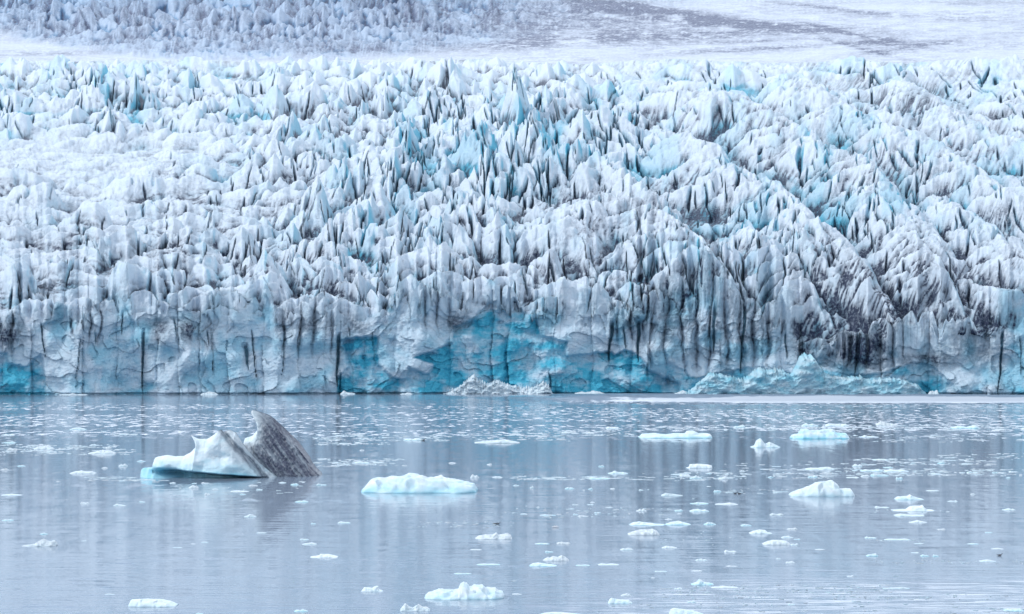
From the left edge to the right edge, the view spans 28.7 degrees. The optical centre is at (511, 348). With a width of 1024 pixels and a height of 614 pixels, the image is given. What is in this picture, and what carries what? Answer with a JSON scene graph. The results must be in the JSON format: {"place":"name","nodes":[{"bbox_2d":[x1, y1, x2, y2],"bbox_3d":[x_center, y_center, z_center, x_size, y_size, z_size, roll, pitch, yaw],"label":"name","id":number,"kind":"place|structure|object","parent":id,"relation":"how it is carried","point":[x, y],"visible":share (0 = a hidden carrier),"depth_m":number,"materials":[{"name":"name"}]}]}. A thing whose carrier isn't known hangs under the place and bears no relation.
{"place":"outdoors","nodes":[
{"label":"outdoors","id":0,"kind":"place"},
{"bbox_2d":[0,0,547,58],"bbox_3d":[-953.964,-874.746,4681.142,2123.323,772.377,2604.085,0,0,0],"label":"icefall","id":1,"kind":"object","parent":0,"point":[218,29],"visible":1,"depth_m":3968.54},
{"bbox_2d":[0,54,1023,353],"bbox_3d":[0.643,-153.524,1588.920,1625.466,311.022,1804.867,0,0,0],"label":"glacier","id":2,"kind":"object","parent":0,"point":[832,200],"visible":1,"depth_m":1003.31,"materials":[{"name":"white ice"}]},
{"bbox_2d":[0,393,1023,613],"bbox_3d":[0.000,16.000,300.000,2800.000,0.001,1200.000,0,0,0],"label":"water","id":3,"kind":"structure","parent":0,"point":[237,563],"depth_m":199.53,"materials":[{"name":"blue liquid"}]},
{"bbox_2d":[1,494,20,495],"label":"ice floe","id":4,"kind":"object","parent":3,"relation":"on","point":[11,495],"visible":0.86,"depth_m":217.09,"materials":[{"name":"white ice"}]},
{"bbox_2d":[23,539,57,546],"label":"ice floe","id":5,"kind":"object","parent":3,"relation":"on","point":[43,543],"visible":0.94,"depth_m":161.62,"materials":[{"name":"white ice"}]},
{"bbox_2d":[34,445,54,448],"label":"ice floe","id":6,"kind":"object","parent":3,"relation":"on","point":[44,447],"visible":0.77,"depth_m":316.63,"materials":[{"name":"white ice"}]},
{"bbox_2d":[60,393,87,394],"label":"ice block","id":7,"kind":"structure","parent":3,"relation":"on","point":[73,394],"depth_m":682.64,"materials":[{"name":"white ice"}]},
{"bbox_2d":[70,427,86,429],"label":"ice floe","id":8,"kind":"object","parent":3,"relation":"on","point":[78,428],"visible":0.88,"depth_m":391.83,"materials":[{"name":"white ice"}]},
{"bbox_2d":[69,470,95,473],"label":"ice floe","id":9,"kind":"object","parent":3,"relation":"on","point":[83,472],"visible":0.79,"depth_m":254.78,"materials":[{"name":"white ice"}]},
{"bbox_2d":[89,450,115,453],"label":"ice floe","id":10,"kind":"object","parent":3,"relation":"on","point":[104,452],"visible":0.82,"depth_m":303.03,"materials":[{"name":"white ice"}]},
{"bbox_2d":[128,598,177,606],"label":"iceberg","id":11,"kind":"object","parent":3,"relation":"on","point":[147,602],"visible":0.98,"depth_m":123.89,"materials":[{"name":"white ice"}]},
{"bbox_2d":[201,391,218,394],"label":"ice block","id":12,"kind":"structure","parent":3,"relation":"on","point":[210,393],"depth_m":686.58,"materials":[{"name":"white ice"}]},
{"bbox_2d":[140,410,321,477],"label":"iceberg","id":13,"kind":"object","parent":3,"relation":"on","point":[271,447],"visible":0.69,"depth_m":248.21,"materials":[{"name":"white ice"}]},
{"bbox_2d":[310,554,338,557],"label":"ice floe","id":14,"kind":"object","parent":3,"relation":"on","point":[325,556],"visible":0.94,"depth_m":152.81,"materials":[{"name":"white ice"}]},
{"bbox_2d":[361,586,382,591],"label":"ice floe","id":15,"kind":"object","parent":3,"relation":"on","point":[373,589],"visible":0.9,"depth_m":131.42,"materials":[{"name":"white ice"}]},
{"bbox_2d":[403,438,422,440],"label":"ice floe","id":16,"kind":"object","parent":3,"relation":"on","point":[415,439],"visible":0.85,"depth_m":346.28,"materials":[{"name":"white ice"}]},
{"bbox_2d":[400,603,429,610],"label":"iceberg","id":17,"kind":"object","parent":3,"relation":"on","point":[406,607],"visible":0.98,"depth_m":121.84,"materials":[{"name":"white ice"}]},
{"bbox_2d":[361,473,477,493],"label":"iceberg","id":18,"kind":"object","parent":3,"relation":"on","point":[411,483],"visible":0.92,"depth_m":221.68,"materials":[{"name":"white ice"}]},
{"bbox_2d":[424,582,504,599],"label":"iceberg","id":19,"kind":"object","parent":3,"relation":"on","point":[464,591],"visible":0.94,"depth_m":127.71,"materials":[{"name":"white ice"}]},
{"bbox_2d":[475,532,511,538],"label":"ice floe","id":20,"kind":"object","parent":3,"relation":"on","point":[497,536],"visible":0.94,"depth_m":167.78,"materials":[{"name":"white ice"}]},
{"bbox_2d":[475,439,519,442],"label":"ice floe","id":21,"kind":"object","parent":3,"relation":"on","point":[501,441],"visible":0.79,"depth_m":337.09,"materials":[{"name":"white ice"}]},
{"bbox_2d":[444,373,552,393],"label":"ice rubble mound","id":22,"kind":"object","parent":3,"relation":"on","point":[472,384],"visible":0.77,"depth_m":696.46,"materials":[{"name":"white ice"}]},
{"bbox_2d":[0,424,1023,613],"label":"brash ice","id":23,"kind":"structure","parent":3,"relation":"on","point":[588,477],"depth_m":263.20,"materials":[{"name":"white ice"}]},
{"bbox_2d":[529,562,556,566],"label":"ice floe","id":24,"kind":"object","parent":3,"relation":"on","point":[537,564],"visible":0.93,"depth_m":146.66,"materials":[{"name":"white ice"}]},
{"bbox_2d":[543,555,568,560],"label":"ice floe","id":25,"kind":"object","parent":3,"relation":"on","point":[559,558],"visible":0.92,"depth_m":150.47,"materials":[{"name":"white ice"}]},
{"bbox_2d":[542,612,576,613],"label":"ice floe","id":26,"kind":"object","parent":3,"relation":"on","point":[558,613],"visible":1,"depth_m":119.88,"materials":[{"name":"white ice"}]},
{"bbox_2d":[575,390,604,393],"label":"ice block","id":27,"kind":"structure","parent":3,"relation":"on","point":[592,392],"depth_m":700.46,"materials":[{"name":"white ice"}]},
{"bbox_2d":[608,471,627,473],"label":"ice floe","id":28,"kind":"object","parent":3,"relation":"on","point":[614,472],"visible":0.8,"depth_m":254.76,"materials":[{"name":"white ice"}]},
{"bbox_2d":[608,598,632,603],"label":"ice floe","id":29,"kind":"object","parent":3,"relation":"on","point":[615,601],"visible":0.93,"depth_m":125.28,"materials":[{"name":"white ice"}]},
{"bbox_2d":[628,529,659,534],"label":"ice floe","id":30,"kind":"object","parent":3,"relation":"on","point":[646,532],"visible":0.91,"depth_m":171.23,"materials":[{"name":"white ice"}]},
{"bbox_2d":[629,521,664,525],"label":"ice floe","id":31,"kind":"object","parent":3,"relation":"on","point":[638,523],"visible":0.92,"depth_m":180.66,"materials":[{"name":"white ice"}]},
{"bbox_2d":[661,493,682,495],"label":"ice floe","id":32,"kind":"object","parent":3,"relation":"on","point":[667,494],"visible":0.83,"depth_m":216.62,"materials":[{"name":"white ice"}]},
{"bbox_2d":[638,431,711,437],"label":"iceberg","id":33,"kind":"object","parent":3,"relation":"on","point":[690,434],"visible":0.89,"depth_m":356.07,"materials":[{"name":"white ice"}]},
{"bbox_2d":[665,521,690,524],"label":"ice floe","id":34,"kind":"object","parent":3,"relation":"on","point":[677,523],"visible":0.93,"depth_m":181.06,"materials":[{"name":"white ice"}]},
{"bbox_2d":[669,608,702,613],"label":"ice floe","id":35,"kind":"object","parent":3,"relation":"on","point":[677,611],"visible":1,"depth_m":119.96,"materials":[{"name":"white ice"}]},
{"bbox_2d":[686,464,711,467],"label":"ice floe","id":36,"kind":"object","parent":3,"relation":"on","point":[699,466],"visible":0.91,"depth_m":266.49,"materials":[{"name":"white ice"}]},
{"bbox_2d":[690,509,708,511],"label":"ice floe","id":37,"kind":"object","parent":3,"relation":"on","point":[698,510],"visible":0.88,"depth_m":195.60,"materials":[{"name":"white ice"}]},
{"bbox_2d":[691,579,713,584],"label":"ice floe","id":38,"kind":"object","parent":3,"relation":"on","point":[699,582],"visible":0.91,"depth_m":135.18,"materials":[{"name":"white ice"}]},
{"bbox_2d":[711,586,737,587],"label":"ice floe","id":39,"kind":"object","parent":3,"relation":"on","point":[724,587],"visible":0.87,"depth_m":133.51,"materials":[{"name":"white ice"}]},
{"bbox_2d":[715,502,737,504],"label":"ice floe","id":40,"kind":"object","parent":3,"relation":"on","point":[729,503],"visible":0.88,"depth_m":204.38,"materials":[{"name":"white ice"}]},
{"bbox_2d":[749,529,771,533],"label":"ice floe","id":41,"kind":"object","parent":3,"relation":"on","point":[759,531],"visible":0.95,"depth_m":172.47,"materials":[{"name":"white ice"}]},
{"bbox_2d":[750,438,780,447],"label":"iceberg","id":42,"kind":"object","parent":3,"relation":"on","point":[759,443],"visible":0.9,"depth_m":322.00,"materials":[{"name":"white ice"}]},
{"bbox_2d":[762,540,790,544],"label":"ice floe","id":43,"kind":"object","parent":3,"relation":"on","point":[776,542],"visible":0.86,"depth_m":162.68,"materials":[{"name":"white ice"}]},
{"bbox_2d":[686,352,925,393],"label":"ice rubble mound","id":44,"kind":"object","parent":3,"relation":"on","point":[807,375],"visible":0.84,"depth_m":693.75,"materials":[{"name":"blue ice"}]},
{"bbox_2d":[801,423,817,425],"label":"ice floe","id":45,"kind":"object","parent":3,"relation":"on","point":[805,424],"visible":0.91,"depth_m":409.43,"materials":[{"name":"white ice"}]},
{"bbox_2d":[789,429,849,438],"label":"iceberg","id":46,"kind":"object","parent":3,"relation":"on","point":[817,434],"visible":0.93,"depth_m":352.72,"materials":[{"name":"white ice"}]},
{"bbox_2d":[805,467,834,469],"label":"ice floe","id":47,"kind":"object","parent":3,"relation":"on","point":[825,468],"visible":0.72,"depth_m":263.31,"materials":[{"name":"white ice"}]},
{"bbox_2d":[788,480,854,496],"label":"iceberg","id":48,"kind":"object","parent":3,"relation":"on","point":[829,488],"visible":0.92,"depth_m":215.80,"materials":[{"name":"white ice"}]},
{"bbox_2d":[825,423,848,425],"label":"ice floe","id":49,"kind":"object","parent":3,"relation":"on","point":[829,424],"visible":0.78,"depth_m":409.55,"materials":[{"name":"white ice"}]},
{"bbox_2d":[860,469,881,470],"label":"ice floe","id":50,"kind":"object","parent":3,"relation":"on","point":[871,470],"visible":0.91,"depth_m":260.13,"materials":[{"name":"white ice"}]},
{"bbox_2d":[870,473,888,475],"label":"ice floe","id":51,"kind":"object","parent":3,"relation":"on","point":[873,474],"visible":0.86,"depth_m":250.32,"materials":[{"name":"white ice"}]},
{"bbox_2d":[876,421,897,425],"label":"ice floe","id":52,"kind":"object","parent":3,"relation":"on","point":[881,423],"visible":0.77,"depth_m":413.45,"materials":[{"name":"white ice"}]},
{"bbox_2d":[882,587,909,588],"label":"ice floe","id":53,"kind":"object","parent":3,"relation":"on","point":[896,588],"visible":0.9,"depth_m":133.04,"materials":[{"name":"white ice"}]},
{"bbox_2d":[884,469,908,471],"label":"ice floe","id":54,"kind":"object","parent":3,"relation":"on","point":[891,470],"visible":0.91,"depth_m":258.95,"materials":[{"name":"white ice"}]},
{"bbox_2d":[894,494,923,499],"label":"ice floe","id":55,"kind":"object","parent":3,"relation":"on","point":[909,497],"visible":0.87,"depth_m":211.19,"materials":[{"name":"white ice"}]},
{"bbox_2d":[894,514,923,515],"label":"ice floe","id":56,"kind":"object","parent":3,"relation":"on","point":[906,515],"visible":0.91,"depth_m":190.65,"materials":[{"name":"white ice"}]},
{"bbox_2d":[891,505,933,510],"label":"ice floe","id":57,"kind":"object","parent":3,"relation":"on","point":[916,508],"visible":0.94,"depth_m":196.60,"materials":[{"name":"white ice"}]},
{"bbox_2d":[909,520,926,522],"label":"ice floe","id":58,"kind":"object","parent":3,"relation":"on","point":[916,521],"visible":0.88,"depth_m":183.28,"materials":[{"name":"white ice"}]},
{"bbox_2d":[928,390,938,393],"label":"ice block","id":59,"kind":"object","parent":3,"relation":"on","point":[933,392],"depth_m":692.01,"materials":[{"name":"white ice"}]},
{"bbox_2d":[951,425,979,428],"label":"ice floe","id":60,"kind":"object","parent":3,"relation":"on","point":[968,427],"visible":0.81,"depth_m":398.04,"materials":[{"name":"white ice"}]},
{"bbox_2d":[980,559,995,561],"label":"ice floe","id":61,"kind":"object","parent":3,"relation":"on","point":[986,560],"visible":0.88,"depth_m":149.85,"materials":[{"name":"white ice"}]},
{"bbox_2d":[1004,608,1023,610],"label":"ice floe","id":62,"kind":"object","parent":3,"relation":"on","point":[1019,609],"visible":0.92,"depth_m":121.76,"materials":[{"name":"white ice"}]},
{"bbox_2d":[0,254,1023,394],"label":"ice cliff","id":63,"kind":"structure","parent":0,"point":[433,342],"depth_m":702.57,"materials":[{"name":"blue ice"}]},
{"bbox_2d":[0,0,1023,63],"bbox_3d":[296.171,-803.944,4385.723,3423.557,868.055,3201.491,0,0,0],"label":"snowfield","id":64,"kind":"structure","parent":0,"point":[747,31],"depth_m":3790.30,"materials":[{"name":"white snow"}]}
]}

